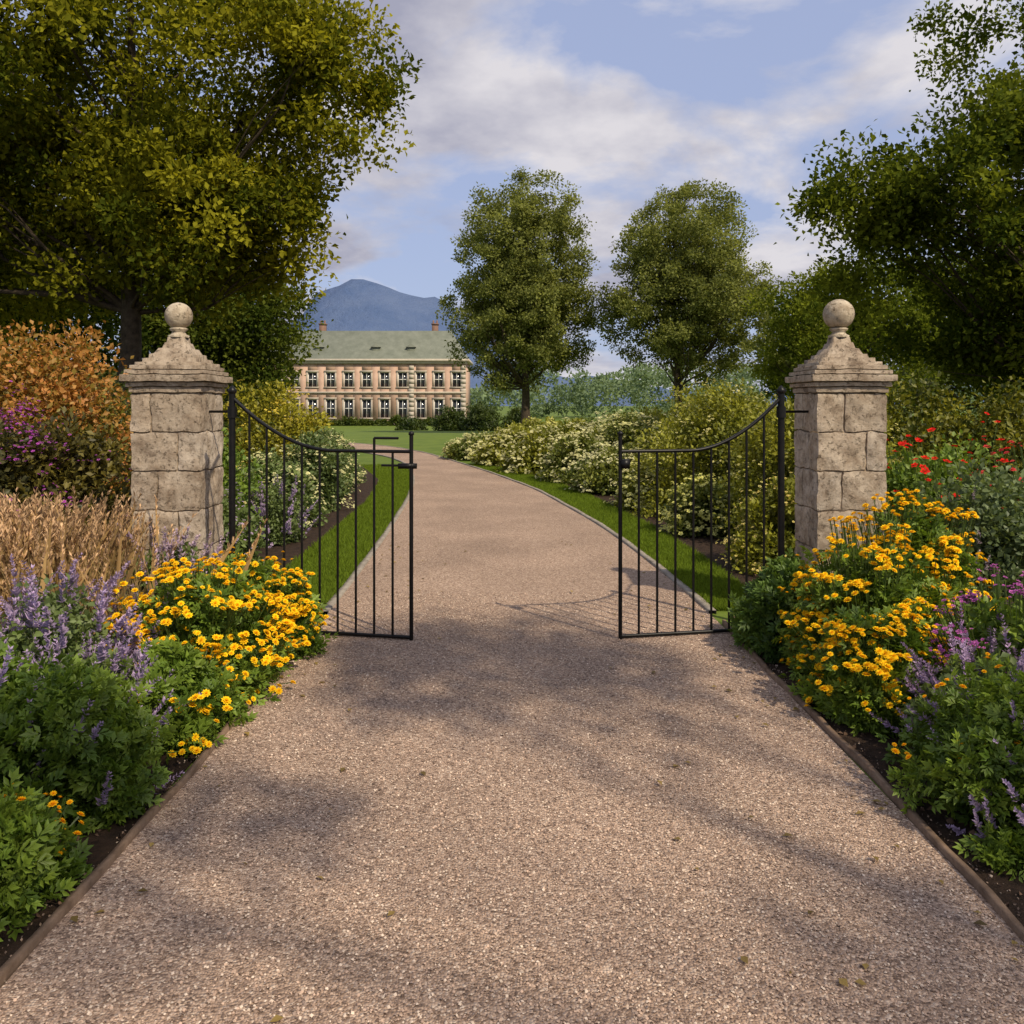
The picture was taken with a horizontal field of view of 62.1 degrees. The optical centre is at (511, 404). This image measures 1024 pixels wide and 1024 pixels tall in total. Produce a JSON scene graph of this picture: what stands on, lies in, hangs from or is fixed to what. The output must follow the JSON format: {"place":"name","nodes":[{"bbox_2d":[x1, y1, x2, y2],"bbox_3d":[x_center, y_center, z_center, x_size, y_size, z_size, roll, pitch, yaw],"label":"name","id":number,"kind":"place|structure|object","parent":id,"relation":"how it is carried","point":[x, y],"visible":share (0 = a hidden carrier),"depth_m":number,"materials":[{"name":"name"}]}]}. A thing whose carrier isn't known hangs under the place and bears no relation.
{"place":"outdoors","nodes":[
{"label":"outdoors","id":0,"kind":"place"},
{"bbox_2d":[135,337,219,367],"bbox_3d":[-2.540,-0.403,6.479,0.474,0.232,0.471,0,0,0],"label":"cap","id":1,"kind":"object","parent":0,"point":[177,351],"depth_m":6.35,"materials":[{"name":"beige stone"}]},
{"bbox_2d":[164,302,192,337],"bbox_3d":[-2.540,-0.646,6.480,0.204,0.269,0.204,0,0,0],"label":"ball finial","id":2,"kind":"object","parent":1,"relation":"on","point":[178,316],"visible":0.99,"depth_m":6.42,"materials":[{"name":"stone"}]},
{"bbox_2d":[0,443,1023,1023],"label":"gravel driveway","id":3,"kind":"structure","parent":0,"point":[518,853],"depth_m":3.06,"materials":[{"name":"beige gravel"}]},
{"bbox_2d":[355,443,716,613],"bbox_3d":[-2.887,1.583,22.979,3.996,0.034,33.923,0,0,-22],"label":"stone edging","id":4,"kind":"object","parent":3,"relation":"on","point":[682,586],"visible":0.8,"depth_m":9.76,"materials":[{"name":"grey stone"}]},
{"bbox_2d":[70,541,1023,1021],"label":"fallen leaves","id":5,"kind":"object","parent":3,"relation":"on","point":[744,959],"visible":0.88,"depth_m":2.97,"materials":[{"name":"brown plant"}]},
{"bbox_2d":[0,0,1023,392],"label":"sky","id":6,"kind":"structure","parent":0,"point":[624,100],"materials":[{"name":"blue"}]},
{"bbox_2d":[110,279,983,405],"bbox_3d":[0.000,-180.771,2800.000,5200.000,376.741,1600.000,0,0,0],"label":"hill","id":7,"kind":"structure","parent":0,"point":[357,305],"depth_m":2345.22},
{"bbox_2d":[106,406,1022,802],"bbox_3d":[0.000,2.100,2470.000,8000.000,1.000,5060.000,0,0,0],"label":"ground","id":8,"kind":"structure","parent":0,"point":[430,440],"depth_m":41.85,"materials":[{"name":"green plant"}]},
{"bbox_2d":[1,367,131,501],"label":"laurel hedge","id":9,"kind":"object","parent":8,"relation":"on","point":[128,411],"depth_m":11.44,"materials":[{"name":"green plant"}]},
{"bbox_2d":[0,151,182,396],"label":"oak tree","id":10,"kind":"object","parent":8,"relation":"on","point":[110,331],"visible":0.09,"depth_m":25.21,"materials":[{"name":"green plant"}]},
{"bbox_2d":[0,349,278,448],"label":"laurel hedge","id":11,"kind":"object","parent":8,"relation":"on","point":[227,395],"visible":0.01,"depth_m":17.54,"materials":[{"name":"green plant"}]},
{"bbox_2d":[0,621,322,987],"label":"timber edging","id":12,"kind":"object","parent":8,"relation":"on","point":[9,967],"visible":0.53,"depth_m":2.84,"materials":[{"name":"brown wood"}]},
{"bbox_2d":[0,465,377,966],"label":"flower bed","id":13,"kind":"object","parent":8,"relation":"on","point":[103,842],"depth_m":3.48,"materials":[{"name":"soil"}]},
{"bbox_2d":[0,630,78,778],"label":"leafy perennial plant","id":14,"kind":"object","parent":13,"relation":"on","point":[8,675],"visible":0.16,"depth_m":3.48,"materials":[{"name":"green plant"}]},
{"bbox_2d":[0,564,79,650],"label":"catmint plant","id":15,"kind":"object","parent":13,"relation":"on","point":[10,627],"visible":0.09,"depth_m":4.39,"materials":[{"name":"purple plant"}]},
{"bbox_2d":[0,380,81,523],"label":"purple buddleia bush","id":16,"kind":"object","parent":13,"relation":"on","point":[3,463],"visible":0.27,"depth_m":6.88,"materials":[{"name":"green plant"}]},
{"bbox_2d":[0,767,93,941],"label":"yellow marigold plant","id":17,"kind":"object","parent":13,"relation":"on","point":[32,849],"visible":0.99,"depth_m":2.67,"materials":[{"name":"green plant"}]},
{"bbox_2d":[0,396,131,573],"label":"dark leaved shrub","id":18,"kind":"object","parent":13,"relation":"on","point":[98,454],"visible":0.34,"depth_m":7.06,"materials":[{"name":"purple plant"}]},
{"bbox_2d":[0,318,133,526],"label":"copper smoke bush","id":19,"kind":"object","parent":13,"relation":"on","point":[64,382],"visible":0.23,"depth_m":7.96,"materials":[{"name":"orange plant"}]},
{"bbox_2d":[0,553,167,685],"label":"catmint plant","id":20,"kind":"object","parent":13,"relation":"on","point":[53,608],"visible":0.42,"depth_m":4.31,"materials":[{"name":"purple plant"}]},
{"bbox_2d":[0,645,184,838],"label":"leafy perennial plant","id":21,"kind":"object","parent":13,"relation":"on","point":[98,740],"visible":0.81,"depth_m":3.22,"materials":[{"name":"green plant"}]},
{"bbox_2d":[10,612,201,749],"bbox_3d":[-1.964,1.325,3.859,0.940,0.723,0.904,0,0,45],"label":"catmint plant","id":22,"kind":"object","parent":13,"relation":"on","point":[103,661],"visible":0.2,"depth_m":3.92,"materials":[{"name":"purple plant"}]},
{"bbox_2d":[0,486,267,638],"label":"ornamental grass","id":23,"kind":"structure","parent":13,"relation":"on","point":[46,546],"depth_m":5.29,"materials":[{"name":"beige plant"}]},
{"bbox_2d":[105,521,243,613],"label":"catmint plant","id":24,"kind":"object","parent":13,"relation":"on","point":[180,550],"visible":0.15,"depth_m":5.70,"materials":[{"name":"purple plant"}]},
{"bbox_2d":[130,392,223,562],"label":"stone blocks","id":25,"kind":"structure","parent":13,"relation":"on","point":[188,489],"depth_m":6.23,"materials":[{"name":"beige stone"}]},
{"bbox_2d":[209,385,416,640],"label":"wrought iron gate","id":26,"kind":"structure","parent":25,"relation":"attached to","point":[231,411],"depth_m":5.84,"materials":[{"name":"black metal"}]},
{"bbox_2d":[133,394,220,551],"bbox_3d":[-2.540,0.750,6.480,0.480,1.700,0.480,0,0,0],"label":"pillar shaft","id":27,"kind":"object","parent":13,"relation":"on","point":[178,470],"visible":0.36,"depth_m":6.24,"materials":[{"name":"stone"}]},
{"bbox_2d":[120,365,232,394],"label":"cornice","id":28,"kind":"structure","parent":27,"relation":"on","point":[170,379],"depth_m":6.21,"materials":[{"name":"stone"}]},
{"bbox_2d":[125,632,257,764],"bbox_3d":[-1.652,1.415,4.126,0.747,0.553,0.926,0,0,0],"label":"yellow marigold plant","id":29,"kind":"object","parent":13,"relation":"on","point":[216,705],"visible":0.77,"depth_m":4.07,"materials":[{"name":"green plant"}]},
{"bbox_2d":[130,423,265,521],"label":"laurel shrub","id":30,"kind":"object","parent":13,"relation":"on","point":[242,486],"visible":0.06,"depth_m":9.57,"materials":[{"name":"green plant"}]},
{"bbox_2d":[91,553,310,704],"bbox_3d":[-1.832,1.279,4.865,1.317,0.839,1.196,0,0,0],"label":"yellow marigold plant","id":31,"kind":"object","parent":13,"relation":"on","point":[200,610],"visible":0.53,"depth_m":4.66,"materials":[{"name":"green plant"}]},
{"bbox_2d":[221,482,272,566],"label":"purple flowering shrub","id":32,"kind":"object","parent":13,"relation":"on","point":[242,539],"visible":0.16,"depth_m":8.12,"materials":[{"name":"green plant"}]},
{"bbox_2d":[203,545,338,661],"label":"yellow marigold plant","id":33,"kind":"object","parent":13,"relation":"on","point":[304,601],"visible":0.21,"depth_m":5.45,"materials":[{"name":"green plant"}]},
{"bbox_2d":[238,474,318,547],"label":"catmint plant","id":34,"kind":"object","parent":13,"relation":"on","point":[275,519],"visible":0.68,"depth_m":9.75,"materials":[{"name":"green plant"}]},
{"bbox_2d":[223,368,338,490],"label":"yellow flowering shrub","id":35,"kind":"object","parent":13,"relation":"on","point":[285,424],"visible":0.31,"depth_m":15.28,"materials":[{"name":"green plant"}]},
{"bbox_2d":[236,444,333,526],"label":"white hydrangea shrub","id":36,"kind":"object","parent":13,"relation":"on","point":[275,465],"visible":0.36,"depth_m":11.09,"materials":[{"name":"green plant"}]},
{"bbox_2d":[281,431,354,512],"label":"white hydrangea shrub","id":37,"kind":"object","parent":13,"relation":"on","point":[328,477],"visible":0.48,"depth_m":12.84,"materials":[{"name":"green plant"}]},
{"bbox_2d":[285,427,362,495],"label":"white hydrangea shrub","id":38,"kind":"object","parent":13,"relation":"on","point":[351,471],"visible":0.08,"depth_m":14.93,"materials":[{"name":"green plant"}]},
{"bbox_2d":[320,428,366,483],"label":"white hydrangea shrub","id":39,"kind":"object","parent":13,"relation":"on","point":[352,456],"visible":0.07,"depth_m":17.45,"materials":[{"name":"green plant"}]},
{"bbox_2d":[0,0,425,431],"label":"oak tree","id":40,"kind":"object","parent":8,"relation":"on","point":[212,206],"visible":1,"depth_m":15.16,"materials":[{"name":"green plant"}]},
{"bbox_2d":[108,260,333,422],"bbox_3d":[-9.760,-1.871,28.923,6.726,7.207,6.848,0,0,0],"label":"oak tree","id":41,"kind":"object","parent":8,"relation":"on","point":[255,339],"visible":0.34,"depth_m":27.67,"materials":[{"name":"green plant"}]},
{"bbox_2d":[236,414,433,425],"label":"foundation hedge","id":42,"kind":"object","parent":8,"relation":"on","point":[350,421],"visible":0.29,"depth_m":106.03,"materials":[{"name":"green plant"}]},
{"bbox_2d":[252,320,472,424],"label":"country mansion","id":43,"kind":"structure","parent":8,"relation":"on","point":[375,375],"depth_m":110.00,"materials":[{"name":"stone"}]},
{"bbox_2d":[272,372,459,417],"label":"window frames","id":44,"kind":"structure","parent":43,"relation":"in","point":[312,379],"depth_m":110.15,"materials":[{"name":"white paint"}]},
{"bbox_2d":[274,373,460,417],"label":"window glass","id":45,"kind":"structure","parent":43,"relation":"in","point":[310,374],"depth_m":110.23,"materials":[{"name":"grey glass"}]},
{"bbox_2d":[323,453,414,612],"bbox_3d":[-5.102,1.583,21.899,5.801,0.034,31.218,0,0,-24],"label":"stone edging","id":46,"kind":"object","parent":8,"relation":"on","point":[331,603],"visible":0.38,"depth_m":8.70,"materials":[{"name":"grey stone"}]},
{"bbox_2d":[394,415,428,430],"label":"clipped yew shrub","id":47,"kind":"object","parent":8,"relation":"on","point":[411,424],"visible":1,"depth_m":79.24,"materials":[{"name":"green plant"}]},
{"bbox_2d":[428,404,469,430],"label":"clipped yew shrub","id":48,"kind":"object","parent":8,"relation":"on","point":[446,420],"visible":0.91,"depth_m":75.29,"materials":[{"name":"green plant"}]},
{"bbox_2d":[455,400,503,430],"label":"clipped yew shrub","id":49,"kind":"object","parent":8,"relation":"on","point":[482,418],"visible":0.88,"depth_m":73.42,"materials":[{"name":"green plant"}]},
{"bbox_2d":[279,463,744,610],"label":"grass","id":50,"kind":"structure","parent":8,"relation":"on","point":[576,499],"depth_m":9.89,"materials":[{"name":"green plant"}]},
{"bbox_2d":[500,406,533,427],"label":"clipped yew shrub","id":51,"kind":"object","parent":8,"relation":"on","point":[514,414],"visible":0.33,"depth_m":76.45,"materials":[{"name":"green plant"}]},
{"bbox_2d":[435,165,608,423],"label":"maple tree","id":52,"kind":"object","parent":8,"relation":"on","point":[522,300],"visible":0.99,"depth_m":57.83,"materials":[{"name":"green plant"}]},
{"bbox_2d":[588,178,790,408],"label":"maple tree","id":53,"kind":"object","parent":8,"relation":"on","point":[690,301],"visible":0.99,"depth_m":54.84,"materials":[{"name":"green plant"}]},
{"bbox_2d":[470,356,1011,418],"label":"distant trees","id":54,"kind":"object","parent":8,"relation":"on","point":[580,397],"visible":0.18,"depth_m":165.23,"materials":[{"name":"green plant"}]},
{"bbox_2d":[533,473,1023,925],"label":"flower bed","id":55,"kind":"object","parent":8,"relation":"on","point":[872,746],"visible":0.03,"depth_m":3.74,"materials":[{"name":"soil"}]},
{"bbox_2d":[439,428,494,460],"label":"white hydrangea shrub","id":56,"kind":"object","parent":55,"relation":"on","point":[460,449],"visible":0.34,"depth_m":24.70,"materials":[{"name":"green plant"}]},
{"bbox_2d":[469,423,534,465],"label":"white hydrangea shrub","id":57,"kind":"object","parent":55,"relation":"on","point":[487,452],"visible":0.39,"depth_m":22.16,"materials":[{"name":"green plant"}]},
{"bbox_2d":[495,425,569,474],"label":"white hydrangea shrub","id":58,"kind":"object","parent":55,"relation":"on","point":[518,459],"visible":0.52,"depth_m":19.77,"materials":[{"name":"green plant"}]},
{"bbox_2d":[502,416,570,433],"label":"white hydrangea shrub","id":59,"kind":"object","parent":55,"relation":"on","point":[551,421],"visible":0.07,"depth_m":26.25,"materials":[{"name":"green plant"}]},
{"bbox_2d":[535,426,615,484],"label":"white hydrangea shrub","id":60,"kind":"object","parent":55,"relation":"on","point":[567,450],"visible":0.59,"depth_m":17.48,"materials":[{"name":"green plant"}]},
{"bbox_2d":[549,417,609,439],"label":"white hydrangea shrub","id":61,"kind":"object","parent":55,"relation":"on","point":[565,428],"visible":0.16,"depth_m":23.13,"materials":[{"name":"green plant"}]},
{"bbox_2d":[579,409,630,434],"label":"white hydrangea shrub","id":62,"kind":"object","parent":55,"relation":"on","point":[608,415],"visible":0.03,"depth_m":28.49,"materials":[{"name":"green plant"}]},
{"bbox_2d":[564,441,652,495],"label":"white hydrangea shrub","id":63,"kind":"object","parent":55,"relation":"on","point":[599,475],"visible":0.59,"depth_m":15.21,"materials":[{"name":"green plant"}]},
{"bbox_2d":[594,408,666,452],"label":"white hydrangea shrub","id":64,"kind":"object","parent":55,"relation":"on","point":[625,426],"visible":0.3,"depth_m":19.70,"materials":[{"name":"green plant"}]},
{"bbox_2d":[603,453,682,511],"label":"white hydrangea shrub","id":65,"kind":"object","parent":55,"relation":"on","point":[630,490],"visible":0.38,"depth_m":12.93,"materials":[{"name":"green plant"}]},
{"bbox_2d":[629,413,680,464],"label":"white hydrangea shrub","id":66,"kind":"object","parent":55,"relation":"on","point":[646,443],"visible":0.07,"depth_m":17.09,"materials":[{"name":"green plant"}]},
{"bbox_2d":[624,406,691,424],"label":"white hydrangea shrub","id":67,"kind":"object","parent":55,"relation":"on","point":[647,413],"visible":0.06,"depth_m":24.38,"materials":[{"name":"green plant"}]},
{"bbox_2d":[658,472,742,538],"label":"white hydrangea shrub","id":68,"kind":"object","parent":55,"relation":"on","point":[684,509],"visible":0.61,"depth_m":10.32,"materials":[{"name":"green plant"}]},
{"bbox_2d":[627,377,790,520],"bbox_3d":[3.142,0.636,12.297,2.723,2.076,2.584,0,0,34],"label":"laurel shrub","id":69,"kind":"object","parent":55,"relation":"on","point":[725,408],"visible":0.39,"depth_m":12.00,"materials":[{"name":"green plant"}]},
{"bbox_2d":[625,370,792,471],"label":"laurel shrub","id":70,"kind":"object","parent":55,"relation":"on","point":[685,392],"visible":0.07,"depth_m":14.70,"materials":[{"name":"green plant"}]},
{"bbox_2d":[716,392,790,416],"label":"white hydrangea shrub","id":71,"kind":"object","parent":55,"relation":"on","point":[764,404],"depth_m":24.56,"materials":[{"name":"green plant"}]},
{"bbox_2d":[715,472,796,575],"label":"yellow flowering shrub","id":72,"kind":"object","parent":55,"relation":"on","point":[755,547],"visible":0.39,"depth_m":8.14,"materials":[{"name":"green plant"}]},
{"bbox_2d":[727,545,818,663],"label":"leafy perennial plant","id":73,"kind":"object","parent":55,"relation":"on","point":[757,621],"visible":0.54,"depth_m":5.42,"materials":[{"name":"green plant"}]},
{"bbox_2d":[707,387,907,542],"bbox_3d":[3.439,0.725,9.570,2.445,1.891,2.080,0,0,0],"label":"laurel shrub","id":74,"kind":"object","parent":55,"relation":"on","point":[755,445],"visible":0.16,"depth_m":9.58,"materials":[{"name":"green plant"}]},
{"bbox_2d":[794,392,886,578],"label":"stone blocks","id":75,"kind":"structure","parent":55,"relation":"on","point":[837,452],"depth_m":6.23,"materials":[{"name":"beige stone"}]},
{"bbox_2d":[617,385,808,638],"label":"wrought iron gate","id":76,"kind":"structure","parent":75,"relation":"attached to","point":[781,411],"depth_m":5.87,"materials":[{"name":"black metal"}]},
{"bbox_2d":[797,394,883,550],"bbox_3d":[2.490,0.750,6.480,0.480,1.700,0.480,0,0,0],"label":"pillar shaft","id":77,"kind":"object","parent":55,"relation":"on","point":[864,470],"visible":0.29,"depth_m":6.24,"materials":[{"name":"stone"}]},
{"bbox_2d":[785,365,897,394],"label":"cornice","id":78,"kind":"structure","parent":77,"relation":"on","point":[830,379],"depth_m":6.22,"materials":[{"name":"stone"}]},
{"bbox_2d":[771,507,964,680],"bbox_3d":[2.092,1.150,4.957,1.125,1.095,1.073,0,0,0],"label":"yellow marigold plant","id":79,"kind":"object","parent":55,"relation":"on","point":[882,578],"visible":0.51,"depth_m":4.85,"materials":[{"name":"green plant"}]},
{"bbox_2d":[787,603,949,739],"bbox_3d":[1.910,1.362,4.380,0.850,0.678,0.932,0,0,0],"label":"yellow marigold plant","id":80,"kind":"object","parent":55,"relation":"on","point":[863,661],"visible":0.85,"depth_m":4.22,"materials":[{"name":"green plant"}]},
{"bbox_2d":[847,489,1007,629],"bbox_3d":[2.516,1.113,5.335,1.068,1.169,1.042,0,0,0],"label":"yellow marigold plant","id":81,"kind":"object","parent":55,"relation":"on","point":[951,563],"visible":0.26,"depth_m":5.26,"materials":[{"name":"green plant"}]},
{"bbox_2d":[869,614,1023,766],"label":"catmint plant","id":82,"kind":"object","parent":55,"relation":"on","point":[927,681],"visible":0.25,"depth_m":3.88,"materials":[{"name":"purple plant"}]},
{"bbox_2d":[875,652,1023,882],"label":"leafy perennial plant","id":83,"kind":"object","parent":55,"relation":"on","point":[973,754],"visible":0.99,"depth_m":3.17,"materials":[{"name":"green plant"}]},
{"bbox_2d":[884,412,1023,534],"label":"red dahlia plant","id":84,"kind":"object","parent":55,"relation":"on","point":[901,476],"visible":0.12,"depth_m":7.26,"materials":[{"name":"green plant"}]},
{"bbox_2d":[906,564,1023,709],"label":"purple phlox plant","id":85,"kind":"object","parent":55,"relation":"on","point":[979,620],"visible":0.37,"depth_m":4.11,"materials":[{"name":"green plant"}]},
{"bbox_2d":[917,457,1023,608],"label":"leafy perennial plant","id":86,"kind":"object","parent":55,"relation":"on","point":[998,529],"visible":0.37,"depth_m":5.75,"materials":[{"name":"green plant"}]},
{"bbox_2d":[970,440,1023,501],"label":"red dahlia plant","id":87,"kind":"object","parent":55,"relation":"on","point":[1016,469],"visible":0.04,"depth_m":7.13,"materials":[{"name":"green plant"}]},
{"bbox_2d":[738,281,825,408],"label":"oak tree","id":88,"kind":"object","parent":8,"relation":"on","point":[758,360],"visible":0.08,"depth_m":47.66,"materials":[{"name":"green plant"}]},
{"bbox_2d":[737,248,948,415],"bbox_3d":[13.745,-2.415,34.775,8.066,8.237,7.938,0,0,-19],"label":"oak tree","id":89,"kind":"object","parent":8,"relation":"on","point":[809,338],"visible":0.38,"depth_m":34.12,"materials":[{"name":"green plant"}]},
{"bbox_2d":[722,620,1023,942],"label":"timber edging","id":90,"kind":"object","parent":8,"relation":"on","point":[983,889],"visible":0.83,"depth_m":3.28,"materials":[{"name":"brown wood"}]},
{"bbox_2d":[773,0,1023,406],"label":"oak tree","id":91,"kind":"object","parent":8,"relation":"on","point":[906,208],"visible":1,"depth_m":15.40,"materials":[{"name":"green plant"}]},
{"bbox_2d":[792,353,1023,499],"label":"laurel hedge","id":92,"kind":"object","parent":8,"relation":"on","point":[908,423],"visible":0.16,"depth_m":11.38,"materials":[{"name":"green plant"}]},
{"bbox_2d":[860,243,1023,437],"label":"oak tree","id":93,"kind":"object","parent":8,"relation":"on","point":[955,388],"visible":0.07,"depth_m":41.66,"materials":[{"name":"green plant"}]},
{"bbox_2d":[798,337,882,367],"bbox_3d":[2.490,-0.402,6.480,0.476,0.230,0.473,0,0,0],"label":"cap","id":94,"kind":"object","parent":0,"point":[839,351],"depth_m":6.35,"materials":[{"name":"beige stone"}]},
{"bbox_2d":[823,299,854,337],"bbox_3d":[2.490,-0.659,6.480,0.230,0.294,0.230,0,0,0],"label":"ball finial","id":95,"kind":"object","parent":94,"relation":"on","point":[838,316],"visible":0.98,"depth_m":6.41,"materials":[{"name":"stone"}]}
]}

